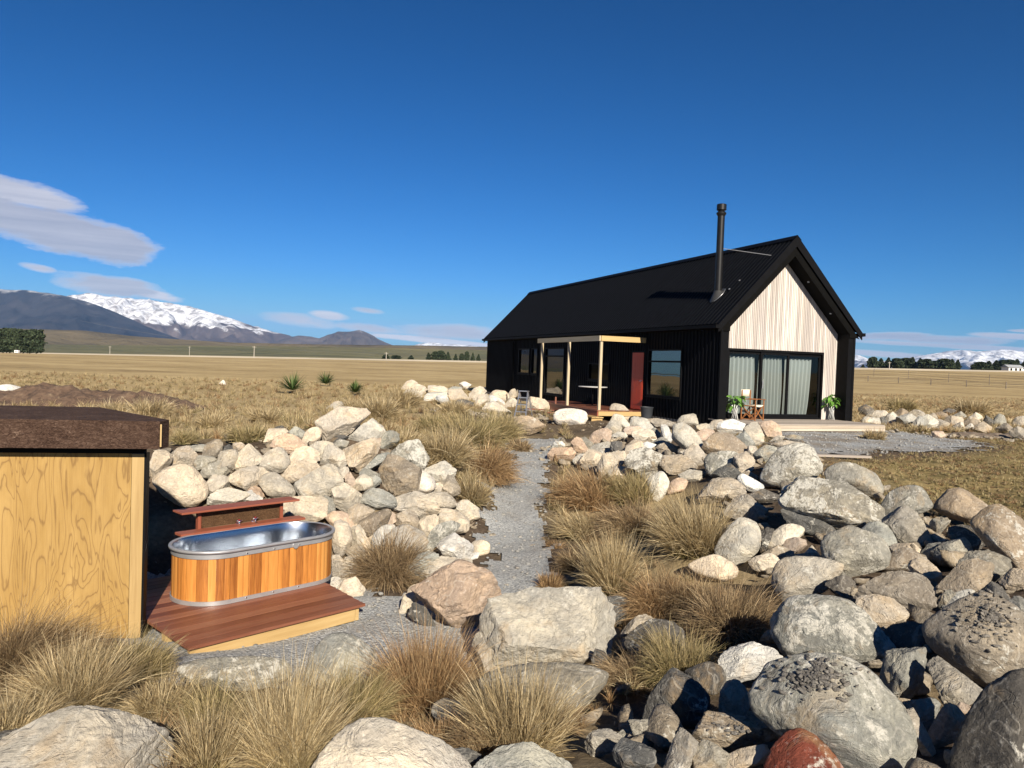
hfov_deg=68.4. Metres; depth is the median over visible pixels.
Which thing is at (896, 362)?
pine tree
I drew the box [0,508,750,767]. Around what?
undergrowth
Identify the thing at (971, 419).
stone
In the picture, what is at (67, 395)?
soil heap
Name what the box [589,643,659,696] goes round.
tussock
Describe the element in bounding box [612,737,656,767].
stone
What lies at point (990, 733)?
stone
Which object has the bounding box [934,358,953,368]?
pine tree
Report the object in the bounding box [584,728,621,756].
stone
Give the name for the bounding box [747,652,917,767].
boulder
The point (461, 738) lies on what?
tussock
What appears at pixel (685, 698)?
stone
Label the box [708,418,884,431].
timber deck
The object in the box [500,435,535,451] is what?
tussock
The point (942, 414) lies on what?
boulder
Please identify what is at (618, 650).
stone
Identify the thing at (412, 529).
boulder
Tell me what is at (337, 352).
paddock hill
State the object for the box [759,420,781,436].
boulder
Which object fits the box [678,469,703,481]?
stone
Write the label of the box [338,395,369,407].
tussock
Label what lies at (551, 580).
tussock
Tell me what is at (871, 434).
tussock
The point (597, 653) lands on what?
stone
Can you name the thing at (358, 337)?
mountain hump
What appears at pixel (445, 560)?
boulder
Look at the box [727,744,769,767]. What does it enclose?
stone
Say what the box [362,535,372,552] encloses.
stone
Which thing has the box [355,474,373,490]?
stone
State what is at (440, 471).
stone
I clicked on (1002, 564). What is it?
stone
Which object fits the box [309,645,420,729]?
tussock
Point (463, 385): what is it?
boulder
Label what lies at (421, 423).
tussock
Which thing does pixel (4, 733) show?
stone
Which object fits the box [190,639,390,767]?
tussock
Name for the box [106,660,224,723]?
tussock
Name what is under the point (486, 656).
stone
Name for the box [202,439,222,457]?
stone
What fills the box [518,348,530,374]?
window
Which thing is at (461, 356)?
pine tree
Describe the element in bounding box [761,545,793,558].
stone
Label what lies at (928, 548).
stone
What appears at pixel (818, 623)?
boulder
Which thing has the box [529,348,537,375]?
window
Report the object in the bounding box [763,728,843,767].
stone
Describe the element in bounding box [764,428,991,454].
gravel yard
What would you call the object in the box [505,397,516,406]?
stone
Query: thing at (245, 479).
boulder
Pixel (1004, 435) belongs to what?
soil heap
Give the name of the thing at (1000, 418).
stone
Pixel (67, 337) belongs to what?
brown hill
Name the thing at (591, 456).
boulder
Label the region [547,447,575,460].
boulder
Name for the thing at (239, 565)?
bath tub
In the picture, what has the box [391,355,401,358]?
pine tree
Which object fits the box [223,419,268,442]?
tussock
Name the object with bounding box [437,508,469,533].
stone
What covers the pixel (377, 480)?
stone
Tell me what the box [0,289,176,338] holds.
mountain
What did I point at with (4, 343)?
pine tree
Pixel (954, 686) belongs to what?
stone
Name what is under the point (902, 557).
stone
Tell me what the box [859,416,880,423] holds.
boulder
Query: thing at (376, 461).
stone
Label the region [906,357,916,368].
pine tree
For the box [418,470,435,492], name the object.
stone
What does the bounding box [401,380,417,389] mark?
boulder
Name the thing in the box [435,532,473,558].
stone
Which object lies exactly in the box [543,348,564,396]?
window
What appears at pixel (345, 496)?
stone
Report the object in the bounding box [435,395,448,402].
boulder
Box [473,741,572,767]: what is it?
stone
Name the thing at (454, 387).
boulder
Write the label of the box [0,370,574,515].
dry grass
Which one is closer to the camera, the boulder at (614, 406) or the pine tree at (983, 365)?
the boulder at (614, 406)
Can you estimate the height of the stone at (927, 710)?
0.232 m
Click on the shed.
(74, 497)
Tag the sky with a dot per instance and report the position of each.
(396, 172)
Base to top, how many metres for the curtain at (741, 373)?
1.882 m
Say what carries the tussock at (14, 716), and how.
on the ground at (166, 523)
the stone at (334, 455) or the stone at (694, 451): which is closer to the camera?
the stone at (334, 455)
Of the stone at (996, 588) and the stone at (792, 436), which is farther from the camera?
the stone at (792, 436)
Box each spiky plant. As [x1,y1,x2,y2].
[277,369,309,389]
[316,371,334,383]
[345,380,365,392]
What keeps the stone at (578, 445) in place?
on the ground at (166, 523)
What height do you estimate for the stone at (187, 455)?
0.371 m
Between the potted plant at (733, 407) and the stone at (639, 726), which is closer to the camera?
the stone at (639, 726)
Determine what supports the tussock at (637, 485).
on the ground at (166, 523)
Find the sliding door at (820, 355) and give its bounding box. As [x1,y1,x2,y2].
[726,348,823,419]
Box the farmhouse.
[1001,364,1023,370]
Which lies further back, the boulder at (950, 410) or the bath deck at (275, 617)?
the boulder at (950, 410)
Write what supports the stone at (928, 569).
on the ground at (166, 523)
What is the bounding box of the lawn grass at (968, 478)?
[735,432,1023,533]
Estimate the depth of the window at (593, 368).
30.05 m
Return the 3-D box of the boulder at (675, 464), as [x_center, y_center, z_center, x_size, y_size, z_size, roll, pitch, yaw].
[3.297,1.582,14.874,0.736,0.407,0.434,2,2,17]
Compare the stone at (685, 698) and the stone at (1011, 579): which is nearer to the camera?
the stone at (685, 698)
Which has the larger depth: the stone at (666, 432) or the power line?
the power line
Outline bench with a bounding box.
[173,496,304,536]
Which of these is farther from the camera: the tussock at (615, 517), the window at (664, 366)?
the window at (664, 366)
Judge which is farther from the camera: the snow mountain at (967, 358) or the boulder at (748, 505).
the snow mountain at (967, 358)
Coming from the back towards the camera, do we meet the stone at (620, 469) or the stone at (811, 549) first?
the stone at (620, 469)
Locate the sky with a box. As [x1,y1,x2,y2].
[0,0,1023,360]
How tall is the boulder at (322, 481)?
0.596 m
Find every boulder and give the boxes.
[0,384,19,390]
[0,705,174,767]
[152,464,208,507]
[176,655,290,690]
[206,487,249,504]
[228,465,268,491]
[281,458,319,483]
[283,496,328,521]
[294,463,343,496]
[305,632,380,687]
[311,717,471,767]
[314,406,370,440]
[326,401,342,409]
[343,437,380,469]
[348,418,385,441]
[378,454,421,495]
[379,524,428,553]
[390,439,429,469]
[391,491,440,518]
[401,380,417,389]
[405,389,422,396]
[410,559,501,627]
[411,383,427,393]
[422,556,472,579]
[424,392,447,401]
[425,491,457,508]
[428,385,448,391]
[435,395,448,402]
[447,389,469,399]
[448,386,461,388]
[456,399,473,406]
[459,382,471,388]
[468,386,486,399]
[472,586,615,670]
[473,394,489,405]
[478,662,608,711]
[482,401,510,414]
[489,390,509,400]
[489,395,504,403]
[508,388,516,398]
[512,415,545,434]
[525,397,549,411]
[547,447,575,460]
[553,408,587,424]
[579,449,601,465]
[589,428,611,442]
[589,441,610,453]
[595,450,625,478]
[609,403,632,419]
[610,414,629,426]
[624,447,662,479]
[630,416,653,428]
[631,429,656,440]
[648,418,675,428]
[659,454,697,474]
[671,422,702,448]
[677,413,698,425]
[688,554,738,581]
[695,477,746,503]
[701,432,746,453]
[704,450,737,476]
[714,517,761,565]
[717,419,745,435]
[723,494,768,520]
[743,422,764,446]
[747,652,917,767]
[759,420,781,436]
[760,443,822,487]
[769,594,895,665]
[771,440,800,446]
[771,556,843,601]
[778,476,884,529]
[780,508,835,534]
[820,525,891,576]
[824,462,883,497]
[853,570,937,610]
[858,404,873,415]
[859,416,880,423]
[866,410,887,417]
[880,485,932,515]
[881,505,933,548]
[885,412,896,423]
[895,408,907,415]
[896,414,916,426]
[907,409,924,416]
[913,414,938,427]
[922,591,1023,686]
[933,487,987,523]
[935,411,947,418]
[937,419,949,427]
[943,408,955,413]
[944,415,963,425]
[970,504,1023,569]
[1012,416,1023,425]
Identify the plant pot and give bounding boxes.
[640,406,653,418]
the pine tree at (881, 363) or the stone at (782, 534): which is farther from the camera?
the pine tree at (881, 363)
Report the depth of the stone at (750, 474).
13.01 m
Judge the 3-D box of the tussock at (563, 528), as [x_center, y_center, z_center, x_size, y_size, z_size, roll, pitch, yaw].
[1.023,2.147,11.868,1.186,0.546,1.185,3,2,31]
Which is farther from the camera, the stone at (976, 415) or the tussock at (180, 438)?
the stone at (976, 415)
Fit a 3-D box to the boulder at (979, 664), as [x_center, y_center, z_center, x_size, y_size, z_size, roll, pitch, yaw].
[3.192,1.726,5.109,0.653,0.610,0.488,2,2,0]
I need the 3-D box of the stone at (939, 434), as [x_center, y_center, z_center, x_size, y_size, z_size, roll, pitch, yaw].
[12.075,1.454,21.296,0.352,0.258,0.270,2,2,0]
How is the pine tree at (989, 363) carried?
on the ground at (166, 523)
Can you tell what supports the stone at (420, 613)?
on the ground at (166, 523)
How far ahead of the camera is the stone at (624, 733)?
4.77 m
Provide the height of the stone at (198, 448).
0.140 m
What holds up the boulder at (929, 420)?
on the ground at (166, 523)
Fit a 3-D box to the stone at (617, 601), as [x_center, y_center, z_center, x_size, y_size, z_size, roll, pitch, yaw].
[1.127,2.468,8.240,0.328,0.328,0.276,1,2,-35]
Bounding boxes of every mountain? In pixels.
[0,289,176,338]
[68,293,291,342]
[417,342,478,346]
[855,349,1023,369]
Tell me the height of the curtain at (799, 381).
1.882 m
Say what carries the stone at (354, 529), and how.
on the ground at (166, 523)
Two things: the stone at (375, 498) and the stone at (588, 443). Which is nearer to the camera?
the stone at (375, 498)
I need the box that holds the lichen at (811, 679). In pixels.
[701,589,1018,744]
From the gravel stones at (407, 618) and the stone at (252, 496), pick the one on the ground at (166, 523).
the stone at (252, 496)
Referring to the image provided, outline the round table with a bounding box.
[579,386,606,405]
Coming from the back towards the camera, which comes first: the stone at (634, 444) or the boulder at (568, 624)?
the stone at (634, 444)
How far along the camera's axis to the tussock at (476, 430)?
17.89 m
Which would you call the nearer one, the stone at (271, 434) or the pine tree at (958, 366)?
the stone at (271, 434)
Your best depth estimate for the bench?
9.39 m
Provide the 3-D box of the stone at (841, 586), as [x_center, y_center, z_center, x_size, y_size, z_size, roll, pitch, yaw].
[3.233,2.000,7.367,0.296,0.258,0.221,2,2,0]
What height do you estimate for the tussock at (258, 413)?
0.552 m
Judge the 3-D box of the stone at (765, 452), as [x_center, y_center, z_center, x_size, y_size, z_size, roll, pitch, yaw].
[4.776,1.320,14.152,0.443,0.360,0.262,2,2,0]
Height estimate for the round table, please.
0.735 m
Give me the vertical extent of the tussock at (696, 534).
1.003 m
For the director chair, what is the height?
0.910 m
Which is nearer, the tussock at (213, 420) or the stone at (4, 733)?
the stone at (4, 733)
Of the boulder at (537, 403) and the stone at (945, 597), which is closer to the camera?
the stone at (945, 597)
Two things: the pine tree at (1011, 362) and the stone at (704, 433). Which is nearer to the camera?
the stone at (704, 433)
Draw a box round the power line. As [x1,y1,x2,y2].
[84,321,345,352]
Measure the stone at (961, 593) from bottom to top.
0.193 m
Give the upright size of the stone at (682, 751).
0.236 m
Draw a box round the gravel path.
[95,438,560,688]
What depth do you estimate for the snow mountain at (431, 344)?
13909.47 m
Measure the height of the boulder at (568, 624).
0.813 m
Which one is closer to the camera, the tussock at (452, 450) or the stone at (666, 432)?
the tussock at (452, 450)
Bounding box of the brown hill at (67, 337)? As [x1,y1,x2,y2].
[0,328,486,349]
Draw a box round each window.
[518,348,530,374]
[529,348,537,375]
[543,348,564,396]
[586,363,609,382]
[645,349,682,400]
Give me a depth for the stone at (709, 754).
4.04 m
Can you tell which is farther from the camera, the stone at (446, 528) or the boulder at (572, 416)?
the boulder at (572, 416)
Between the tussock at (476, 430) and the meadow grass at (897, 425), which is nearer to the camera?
the tussock at (476, 430)
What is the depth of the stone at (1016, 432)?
22.03 m
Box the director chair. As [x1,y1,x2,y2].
[740,390,765,420]
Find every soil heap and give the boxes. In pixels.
[0,382,206,408]
[947,432,1011,438]
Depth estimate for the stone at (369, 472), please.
11.84 m
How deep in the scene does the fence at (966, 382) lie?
132.60 m
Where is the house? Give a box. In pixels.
[482,203,865,424]
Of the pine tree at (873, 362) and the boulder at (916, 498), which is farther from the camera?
the pine tree at (873, 362)
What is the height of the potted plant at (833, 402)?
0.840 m
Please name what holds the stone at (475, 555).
on the ground at (166, 523)
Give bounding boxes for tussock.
[0,568,138,699]
[0,621,176,711]
[0,678,81,731]
[72,618,130,660]
[91,619,197,687]
[92,398,131,412]
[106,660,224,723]
[123,394,185,417]
[150,695,264,767]
[153,660,275,736]
[169,425,205,444]
[184,407,232,428]
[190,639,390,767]
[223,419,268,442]
[244,401,291,423]
[274,408,312,426]
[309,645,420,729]
[327,601,522,721]
[331,514,446,594]
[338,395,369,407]
[355,391,405,421]
[385,383,428,409]
[386,422,427,448]
[407,701,467,743]
[410,409,453,433]
[414,418,490,469]
[420,643,615,760]
[421,405,520,450]
[434,396,472,415]
[434,696,526,758]
[454,467,507,509]
[460,426,535,487]
[473,407,535,445]
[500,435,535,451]
[530,457,630,513]
[533,566,567,587]
[540,505,601,543]
[546,543,584,571]
[557,520,660,596]
[558,701,599,736]
[580,486,666,539]
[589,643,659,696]
[597,466,659,508]
[599,558,712,629]
[622,613,729,697]
[626,560,726,623]
[633,480,750,561]
[663,563,798,648]
[854,427,888,440]
[883,397,922,411]
[944,395,1004,416]
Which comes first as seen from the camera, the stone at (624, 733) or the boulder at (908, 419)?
the stone at (624, 733)
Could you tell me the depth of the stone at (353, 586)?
9.25 m
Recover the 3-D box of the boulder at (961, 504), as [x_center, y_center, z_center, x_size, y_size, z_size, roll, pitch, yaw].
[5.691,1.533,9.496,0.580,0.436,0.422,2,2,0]
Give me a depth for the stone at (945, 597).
6.45 m
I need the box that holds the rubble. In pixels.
[149,407,1023,767]
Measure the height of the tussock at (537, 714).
0.641 m
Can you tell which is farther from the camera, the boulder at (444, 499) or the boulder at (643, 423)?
the boulder at (643, 423)
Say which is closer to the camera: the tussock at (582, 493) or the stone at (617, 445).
the tussock at (582, 493)
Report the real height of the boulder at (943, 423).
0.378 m
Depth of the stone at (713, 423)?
22.14 m
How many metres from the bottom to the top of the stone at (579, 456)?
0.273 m
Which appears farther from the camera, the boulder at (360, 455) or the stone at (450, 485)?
the stone at (450, 485)
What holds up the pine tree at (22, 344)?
on the ground at (166, 523)
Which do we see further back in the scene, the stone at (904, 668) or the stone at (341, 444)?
the stone at (341, 444)
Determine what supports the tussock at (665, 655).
on the ground at (166, 523)
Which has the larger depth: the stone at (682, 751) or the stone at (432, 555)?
the stone at (432, 555)
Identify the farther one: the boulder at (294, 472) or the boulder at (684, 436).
the boulder at (684, 436)
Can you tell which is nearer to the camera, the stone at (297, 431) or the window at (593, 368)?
the stone at (297, 431)
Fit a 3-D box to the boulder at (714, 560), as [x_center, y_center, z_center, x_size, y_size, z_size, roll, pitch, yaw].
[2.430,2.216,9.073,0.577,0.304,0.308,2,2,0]
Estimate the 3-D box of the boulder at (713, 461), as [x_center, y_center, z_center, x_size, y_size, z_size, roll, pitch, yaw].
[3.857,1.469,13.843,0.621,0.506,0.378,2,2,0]
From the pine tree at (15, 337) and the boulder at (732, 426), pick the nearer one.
the boulder at (732, 426)
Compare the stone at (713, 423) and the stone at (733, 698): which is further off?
the stone at (713, 423)
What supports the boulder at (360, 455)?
on the ground at (166, 523)
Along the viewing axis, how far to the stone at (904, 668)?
5.04 m
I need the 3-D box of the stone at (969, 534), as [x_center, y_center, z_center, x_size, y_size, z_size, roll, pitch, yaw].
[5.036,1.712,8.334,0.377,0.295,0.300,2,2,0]
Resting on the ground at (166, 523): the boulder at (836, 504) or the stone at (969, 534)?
the boulder at (836, 504)
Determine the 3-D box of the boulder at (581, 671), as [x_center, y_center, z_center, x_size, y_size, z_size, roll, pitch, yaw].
[0.230,2.272,5.524,0.969,0.406,0.484,2,2,0]
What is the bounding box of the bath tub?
[168,521,334,605]
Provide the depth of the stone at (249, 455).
11.45 m
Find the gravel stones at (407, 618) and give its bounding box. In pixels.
[101,431,983,664]
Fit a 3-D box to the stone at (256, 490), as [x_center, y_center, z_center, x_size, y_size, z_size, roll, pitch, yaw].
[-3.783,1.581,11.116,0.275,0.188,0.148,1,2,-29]
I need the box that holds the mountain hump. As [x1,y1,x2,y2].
[273,330,390,344]
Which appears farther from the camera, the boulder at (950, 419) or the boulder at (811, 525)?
the boulder at (950, 419)
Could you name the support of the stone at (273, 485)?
on the ground at (166, 523)
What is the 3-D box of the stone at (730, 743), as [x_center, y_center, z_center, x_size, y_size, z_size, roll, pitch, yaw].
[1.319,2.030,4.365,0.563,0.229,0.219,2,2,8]
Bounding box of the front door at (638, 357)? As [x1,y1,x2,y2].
[630,351,644,409]
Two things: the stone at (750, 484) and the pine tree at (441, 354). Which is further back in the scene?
the pine tree at (441, 354)
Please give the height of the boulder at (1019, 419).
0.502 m
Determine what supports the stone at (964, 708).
on the ground at (166, 523)
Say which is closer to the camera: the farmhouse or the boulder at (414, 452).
the boulder at (414, 452)
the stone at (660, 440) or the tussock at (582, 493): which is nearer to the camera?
the tussock at (582, 493)
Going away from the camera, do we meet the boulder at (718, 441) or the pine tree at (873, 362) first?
the boulder at (718, 441)
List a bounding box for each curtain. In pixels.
[728,356,754,413]
[756,357,781,413]
[782,358,810,413]
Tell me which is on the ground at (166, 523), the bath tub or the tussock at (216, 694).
the tussock at (216, 694)
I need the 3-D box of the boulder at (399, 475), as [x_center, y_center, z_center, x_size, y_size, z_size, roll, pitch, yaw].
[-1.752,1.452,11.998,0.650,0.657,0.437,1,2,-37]
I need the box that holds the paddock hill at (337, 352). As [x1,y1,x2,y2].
[43,344,486,360]
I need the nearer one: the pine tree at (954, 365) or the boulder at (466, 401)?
the boulder at (466, 401)
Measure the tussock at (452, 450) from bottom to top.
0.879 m
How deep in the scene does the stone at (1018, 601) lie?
6.08 m
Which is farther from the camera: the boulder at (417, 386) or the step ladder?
the boulder at (417, 386)
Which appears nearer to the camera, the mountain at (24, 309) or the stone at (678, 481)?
the stone at (678, 481)
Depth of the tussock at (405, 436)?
13.18 m
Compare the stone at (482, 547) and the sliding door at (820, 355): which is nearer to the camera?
the stone at (482, 547)
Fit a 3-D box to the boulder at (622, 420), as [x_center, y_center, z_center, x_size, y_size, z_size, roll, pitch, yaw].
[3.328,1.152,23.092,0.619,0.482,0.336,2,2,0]
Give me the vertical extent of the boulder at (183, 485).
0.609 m
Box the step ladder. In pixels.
[514,390,532,416]
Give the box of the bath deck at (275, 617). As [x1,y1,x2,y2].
[146,575,364,653]
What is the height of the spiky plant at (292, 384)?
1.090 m
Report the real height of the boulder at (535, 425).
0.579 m
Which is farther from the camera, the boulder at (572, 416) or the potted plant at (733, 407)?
the boulder at (572, 416)
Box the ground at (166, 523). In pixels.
[0,353,1023,767]
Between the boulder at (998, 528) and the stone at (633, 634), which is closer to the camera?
the stone at (633, 634)
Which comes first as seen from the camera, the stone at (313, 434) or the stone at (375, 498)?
the stone at (375, 498)
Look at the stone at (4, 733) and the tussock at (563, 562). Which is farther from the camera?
the tussock at (563, 562)
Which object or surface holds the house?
on the ground at (166, 523)
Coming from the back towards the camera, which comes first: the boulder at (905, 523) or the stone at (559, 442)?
the stone at (559, 442)
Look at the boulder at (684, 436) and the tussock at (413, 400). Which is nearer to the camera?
the boulder at (684, 436)
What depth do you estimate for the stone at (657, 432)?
18.18 m
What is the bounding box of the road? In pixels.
[0,352,1023,371]
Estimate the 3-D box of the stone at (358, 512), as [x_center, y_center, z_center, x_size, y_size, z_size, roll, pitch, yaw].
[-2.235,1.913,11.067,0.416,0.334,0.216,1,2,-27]
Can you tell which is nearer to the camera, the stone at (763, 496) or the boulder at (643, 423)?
the stone at (763, 496)
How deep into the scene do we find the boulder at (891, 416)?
27.02 m
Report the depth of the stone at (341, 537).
10.49 m
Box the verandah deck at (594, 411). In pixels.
[547,401,640,415]
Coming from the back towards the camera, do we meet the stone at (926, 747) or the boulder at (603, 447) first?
the boulder at (603, 447)
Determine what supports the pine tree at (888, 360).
on the ground at (166, 523)
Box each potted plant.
[726,395,746,419]
[821,394,840,419]
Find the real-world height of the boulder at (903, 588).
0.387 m
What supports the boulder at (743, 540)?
on the ground at (166, 523)
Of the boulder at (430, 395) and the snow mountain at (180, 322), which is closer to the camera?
the boulder at (430, 395)
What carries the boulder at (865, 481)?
on the ground at (166, 523)
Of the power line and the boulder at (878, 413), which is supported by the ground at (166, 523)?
the boulder at (878, 413)
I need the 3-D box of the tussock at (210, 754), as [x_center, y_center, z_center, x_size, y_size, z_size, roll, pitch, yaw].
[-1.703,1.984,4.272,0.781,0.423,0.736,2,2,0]
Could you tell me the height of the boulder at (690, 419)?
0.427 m
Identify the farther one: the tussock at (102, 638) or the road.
the road
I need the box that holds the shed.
[0,405,168,640]
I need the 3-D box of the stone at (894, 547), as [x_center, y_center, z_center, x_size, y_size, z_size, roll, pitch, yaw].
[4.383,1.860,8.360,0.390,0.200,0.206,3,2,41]
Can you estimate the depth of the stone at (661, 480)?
13.36 m
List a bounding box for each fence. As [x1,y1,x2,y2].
[854,368,1022,384]
[854,376,1023,388]
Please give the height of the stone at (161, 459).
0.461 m
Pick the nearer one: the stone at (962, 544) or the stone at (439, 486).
the stone at (962, 544)
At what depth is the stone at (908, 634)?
5.81 m
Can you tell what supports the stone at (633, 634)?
on the ground at (166, 523)
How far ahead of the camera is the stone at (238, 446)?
11.93 m
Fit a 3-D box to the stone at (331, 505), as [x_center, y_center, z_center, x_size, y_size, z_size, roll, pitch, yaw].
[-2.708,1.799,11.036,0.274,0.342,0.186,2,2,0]
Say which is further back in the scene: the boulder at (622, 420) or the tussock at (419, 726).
the boulder at (622, 420)
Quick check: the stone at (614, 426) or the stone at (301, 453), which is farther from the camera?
the stone at (614, 426)
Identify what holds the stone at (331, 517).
on the ground at (166, 523)
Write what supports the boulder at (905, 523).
on the ground at (166, 523)
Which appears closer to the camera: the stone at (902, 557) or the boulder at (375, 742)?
the boulder at (375, 742)
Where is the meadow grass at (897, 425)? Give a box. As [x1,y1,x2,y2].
[852,393,1023,433]
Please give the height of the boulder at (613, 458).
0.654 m
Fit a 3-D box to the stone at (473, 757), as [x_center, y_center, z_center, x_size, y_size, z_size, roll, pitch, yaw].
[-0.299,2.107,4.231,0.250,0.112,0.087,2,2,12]
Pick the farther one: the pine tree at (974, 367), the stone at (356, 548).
the pine tree at (974, 367)
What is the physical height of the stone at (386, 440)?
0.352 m
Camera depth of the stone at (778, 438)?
17.75 m
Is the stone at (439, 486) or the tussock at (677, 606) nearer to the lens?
the tussock at (677, 606)
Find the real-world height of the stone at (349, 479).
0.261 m
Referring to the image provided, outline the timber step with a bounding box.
[587,415,602,420]
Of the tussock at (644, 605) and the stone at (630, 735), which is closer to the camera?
the stone at (630, 735)
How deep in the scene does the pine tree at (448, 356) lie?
479.21 m
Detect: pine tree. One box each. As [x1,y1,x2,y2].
[0,329,11,352]
[7,328,23,352]
[19,330,25,352]
[22,330,30,352]
[25,329,47,353]
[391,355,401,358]
[426,353,431,359]
[430,351,438,359]
[437,350,445,359]
[445,352,451,359]
[459,353,464,360]
[464,351,469,360]
[867,356,878,367]
[877,358,885,367]
[884,357,890,367]
[888,358,904,368]
[900,358,916,368]
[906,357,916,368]
[917,359,934,368]
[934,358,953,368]
[951,359,956,369]
[956,359,961,369]
[969,364,980,369]
[970,361,988,369]
[986,361,995,369]
[992,360,1000,369]
[998,360,1009,369]
[1007,359,1018,364]
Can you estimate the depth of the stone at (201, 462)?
11.27 m
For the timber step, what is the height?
0.245 m
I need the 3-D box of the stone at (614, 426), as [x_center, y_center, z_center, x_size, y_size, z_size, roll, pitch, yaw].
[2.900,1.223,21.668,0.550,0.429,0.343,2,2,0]
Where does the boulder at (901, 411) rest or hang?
on the ground at (166, 523)
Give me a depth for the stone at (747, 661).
5.75 m
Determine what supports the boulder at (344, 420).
on the ground at (166, 523)
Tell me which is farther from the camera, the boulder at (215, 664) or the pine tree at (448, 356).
the pine tree at (448, 356)
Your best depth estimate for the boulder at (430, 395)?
33.73 m
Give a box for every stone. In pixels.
[0,728,17,739]
[149,449,172,478]
[170,445,197,465]
[190,444,204,452]
[192,455,216,470]
[200,461,229,478]
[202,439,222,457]
[207,474,229,495]
[217,449,238,470]
[223,444,232,450]
[232,442,244,450]
[235,443,261,469]
[245,490,262,500]
[247,486,264,496]
[258,472,295,497]
[259,447,290,472]
[263,428,288,443]
[269,433,305,453]
[289,426,304,437]
[289,445,319,464]
[302,427,322,445]
[310,440,334,460]
[320,444,346,468]
[323,495,335,518]
[325,511,354,526]
[326,577,342,587]
[329,434,348,442]
[331,482,361,512]
[331,555,349,579]
[332,519,352,556]
[334,439,348,449]
[338,576,365,596]
[340,467,348,478]
[344,555,366,568]
[345,472,355,486]
[345,544,369,555]
[347,503,374,524]
[351,524,367,544]
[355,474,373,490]
[357,509,391,536]
[359,468,379,476]
[360,487,397,509]
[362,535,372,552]
[365,452,389,469]
[371,524,394,553]
[372,475,381,487]
[380,430,399,448]
[387,512,395,523]
[395,510,418,527]
[399,592,418,613]
[404,551,438,582]
[408,602,435,626]
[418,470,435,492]
[418,514,438,536]
[424,461,456,481]
[425,520,460,551]
[431,482,442,491]
[431,698,467,724]
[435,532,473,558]
[437,475,460,496]
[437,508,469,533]
[451,500,480,521]
[454,747,481,767]
[470,552,479,559]
[471,540,489,555]
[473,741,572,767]
[475,643,497,674]
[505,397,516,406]
[553,441,564,446]
[571,437,587,452]
[573,454,583,464]
[581,437,593,448]
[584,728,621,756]
[591,648,606,668]
[605,419,621,432]
[607,595,630,627]
[608,465,628,480]
[610,441,624,451]
[611,432,627,437]
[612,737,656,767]
[616,637,627,654]
[618,729,629,737]
[620,614,653,637]
[623,426,641,436]
[623,439,643,455]
[624,618,687,664]
[627,731,633,738]
[628,719,654,743]
[642,667,710,728]
[643,442,655,448]
[647,471,669,501]
[651,428,660,438]
[652,437,667,444]
[655,441,677,452]
[661,424,671,441]
[663,727,699,767]
[667,478,687,494]
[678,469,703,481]
[683,442,704,461]
[685,661,725,694]
[691,710,778,752]
[692,739,730,767]
[694,423,713,430]
[696,428,714,440]
[709,419,722,428]
[711,463,740,478]
[718,641,782,682]
[718,679,749,715]
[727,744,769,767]
[733,451,754,472]
[736,431,755,445]
[737,473,763,492]
[739,470,757,478]
[747,445,757,453]
[748,489,779,502]
[748,553,779,571]
[753,445,776,461]
[759,527,773,554]
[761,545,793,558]
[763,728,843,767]
[769,435,784,442]
[769,523,804,546]
[783,537,806,553]
[785,434,803,438]
[789,439,806,443]
[805,545,819,554]
[825,575,856,603]
[855,594,911,627]
[861,521,896,551]
[879,647,926,698]
[880,416,886,424]
[880,547,926,571]
[884,621,925,647]
[889,543,921,552]
[902,697,940,731]
[906,708,935,756]
[908,558,941,582]
[921,542,940,558]
[926,656,982,705]
[928,703,965,747]
[929,517,950,532]
[930,537,971,564]
[931,431,945,437]
[936,558,994,594]
[937,589,955,609]
[941,589,974,607]
[947,524,985,550]
[947,668,1023,767]
[953,411,966,417]
[953,422,964,428]
[956,549,1011,581]
[957,702,970,714]
[964,416,978,426]
[971,412,982,421]
[974,421,991,432]
[981,581,1009,600]
[983,415,993,424]
[993,413,1006,424]
[995,423,1012,432]
[998,568,1023,590]
[1008,426,1023,438]
[1009,596,1023,610]
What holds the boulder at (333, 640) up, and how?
on the ground at (166, 523)
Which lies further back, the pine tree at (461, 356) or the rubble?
the pine tree at (461, 356)
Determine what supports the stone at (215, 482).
on the ground at (166, 523)
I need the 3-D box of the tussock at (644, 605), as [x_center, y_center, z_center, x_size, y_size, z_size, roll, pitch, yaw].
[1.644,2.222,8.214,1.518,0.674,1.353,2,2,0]
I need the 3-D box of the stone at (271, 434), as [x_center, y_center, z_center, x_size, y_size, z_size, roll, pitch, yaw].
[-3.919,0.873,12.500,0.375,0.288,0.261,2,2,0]
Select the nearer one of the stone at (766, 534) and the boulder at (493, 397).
the stone at (766, 534)
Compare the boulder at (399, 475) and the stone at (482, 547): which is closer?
the stone at (482, 547)
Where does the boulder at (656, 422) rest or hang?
on the ground at (166, 523)
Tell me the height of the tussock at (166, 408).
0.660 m
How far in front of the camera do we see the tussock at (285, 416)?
16.88 m
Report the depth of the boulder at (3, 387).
29.24 m
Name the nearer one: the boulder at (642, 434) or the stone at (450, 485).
the stone at (450, 485)
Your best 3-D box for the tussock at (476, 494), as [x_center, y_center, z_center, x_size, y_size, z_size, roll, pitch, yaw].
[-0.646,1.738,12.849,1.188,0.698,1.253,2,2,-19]
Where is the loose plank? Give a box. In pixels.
[817,454,871,457]
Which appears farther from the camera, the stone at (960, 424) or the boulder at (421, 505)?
the stone at (960, 424)
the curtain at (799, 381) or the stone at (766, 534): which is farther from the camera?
the curtain at (799, 381)
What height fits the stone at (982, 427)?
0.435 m
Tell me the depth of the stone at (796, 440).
17.63 m
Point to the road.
(448, 360)
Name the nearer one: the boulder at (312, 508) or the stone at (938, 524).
the stone at (938, 524)

